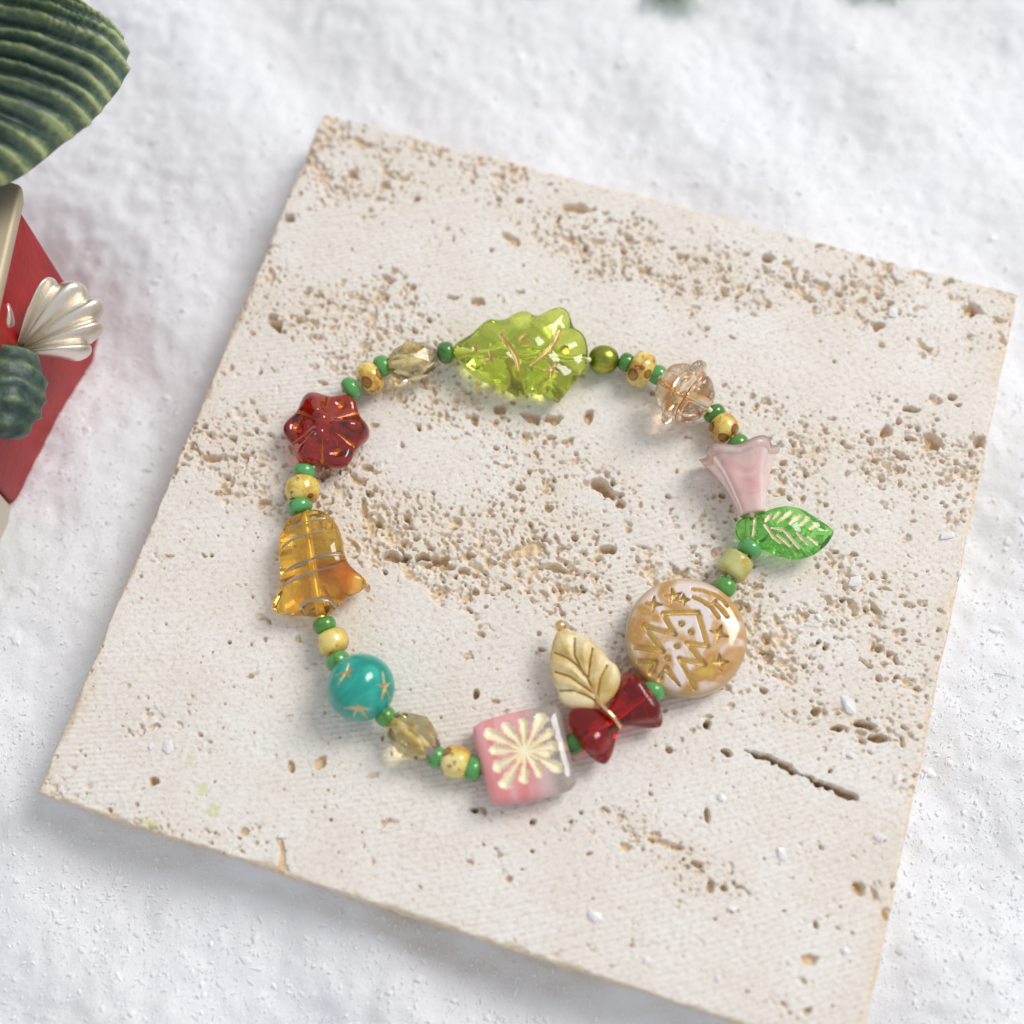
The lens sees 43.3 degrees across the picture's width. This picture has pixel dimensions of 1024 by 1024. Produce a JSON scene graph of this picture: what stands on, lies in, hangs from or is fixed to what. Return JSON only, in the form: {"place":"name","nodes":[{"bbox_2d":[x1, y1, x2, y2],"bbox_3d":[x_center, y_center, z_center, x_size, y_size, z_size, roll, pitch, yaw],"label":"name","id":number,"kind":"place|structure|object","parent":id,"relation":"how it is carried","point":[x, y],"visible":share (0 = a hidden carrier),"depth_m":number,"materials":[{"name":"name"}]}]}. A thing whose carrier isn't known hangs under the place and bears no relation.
{"place":"outdoors","nodes":[
{"label":"outdoors","id":0,"kind":"place"},
{"bbox_2d":[0,0,1023,1023],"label":"snow","id":1,"kind":"structure","parent":0,"point":[186,348],"depth_m":18.52,"materials":[{"name":"white snow"}]},
{"bbox_2d":[0,0,130,539],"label":"figurine","id":2,"kind":"object","parent":1,"relation":"on","point":[65,68],"visible":0.99,"depth_m":15.54,"materials":[{"name":"green paint"}]},
{"bbox_2d":[37,115,1016,1023],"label":"stone tile","id":3,"kind":"object","parent":1,"relation":"on","point":[491,535],"visible":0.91,"depth_m":16.22,"materials":[{"name":"stone"}]},
{"bbox_2d":[163,739,173,753],"bbox_3d":[-4.134,2.822,15.548,0.128,0.045,0.176,9,76,-2],"label":"snow flake","id":4,"kind":"object","parent":3,"relation":"on","point":[168,746],"visible":1,"depth_m":15.54,"materials":[{"name":"white snow"}]},
{"bbox_2d":[272,307,833,805],"bbox_3d":[0.201,0.078,16.031,6.477,0.979,6.042,-32,74,-10],"label":"bracelet","id":5,"kind":"object","parent":3,"relation":"on","point":[686,637],"visible":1,"depth_m":15.76,"materials":[{"name":"multicoloured glass"}]},
{"bbox_2d":[588,909,602,923],"bbox_3d":[0.952,4.640,14.869,0.136,0.041,0.175,-33,78,0],"label":"snow flake","id":6,"kind":"object","parent":3,"relation":"on","point":[595,916],"visible":1,"depth_m":14.86,"materials":[{"name":"white snow"}]},
{"bbox_2d":[718,793,725,800],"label":"snow flake","id":7,"kind":"object","parent":3,"relation":"on","point":[721,797],"visible":1,"depth_m":15.28,"materials":[{"name":"white snow"}]},
{"bbox_2d":[728,906,736,912],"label":"snow flake","id":8,"kind":"object","parent":3,"relation":"on","point":[733,908],"visible":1,"depth_m":14.87,"materials":[{"name":"white snow"}]},
{"bbox_2d":[778,847,786,860],"bbox_3d":[3.154,3.988,15.070,0.092,0.034,0.172,-10,78,-11],"label":"snow flake","id":9,"kind":"object","parent":3,"relation":"on","point":[782,853],"visible":1,"depth_m":15.06,"materials":[{"name":"white snow"}]},
{"bbox_2d":[816,613,822,620],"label":"snow flake","id":10,"kind":"object","parent":3,"relation":"on","point":[819,617],"visible":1,"depth_m":15.98,"materials":[{"name":"white snow"}]},
{"bbox_2d":[841,946,849,953],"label":"snow flake","id":11,"kind":"object","parent":3,"relation":"on","point":[845,949],"visible":1,"depth_m":14.71,"materials":[{"name":"white snow"}]},
{"bbox_2d":[841,695,855,713],"bbox_3d":[4.084,2.320,15.623,0.131,0.061,0.266,-15,72,-5],"label":"snow flake","id":12,"kind":"object","parent":3,"relation":"on","point":[849,705],"visible":1,"depth_m":15.61,"materials":[{"name":"white snow"}]},
{"bbox_2d":[846,752,856,757],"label":"snow flake","id":13,"kind":"object","parent":3,"relation":"on","point":[852,754],"visible":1,"depth_m":15.43,"materials":[{"name":"white snow"}]},
{"bbox_2d":[849,576,861,585],"bbox_3d":[4.278,0.864,16.127,0.179,0.049,0.120,-7,71,-2],"label":"snow flake","id":14,"kind":"object","parent":3,"relation":"on","point":[855,581],"visible":1,"depth_m":16.12,"materials":[{"name":"white snow"}]},
{"bbox_2d":[874,832,885,841],"bbox_3d":[4.314,3.809,15.119,0.146,0.032,0.100,15,83,7],"label":"snow flake","id":15,"kind":"object","parent":3,"relation":"on","point":[878,836],"visible":1,"depth_m":15.12,"materials":[{"name":"white snow"}]},
{"bbox_2d":[889,307,897,317],"bbox_3d":[5.122,-2.680,17.334,0.118,0.041,0.159,3,71,2],"label":"snow flake","id":16,"kind":"object","parent":3,"relation":"on","point":[893,312],"visible":1,"depth_m":17.32,"materials":[{"name":"white snow"}]},
{"bbox_2d":[894,773,900,782],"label":"snow flake","id":17,"kind":"object","parent":3,"relation":"on","point":[897,778],"visible":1,"depth_m":15.33,"materials":[{"name":"white snow"}]},
{"bbox_2d":[941,531,954,538],"bbox_3d":[5.508,0.288,16.310,0.215,0.042,0.090,-9,68,-9],"label":"snow flake","id":18,"kind":"object","parent":3,"relation":"on","point":[945,535],"visible":1,"depth_m":16.30,"materials":[{"name":"white snow"}]}
]}

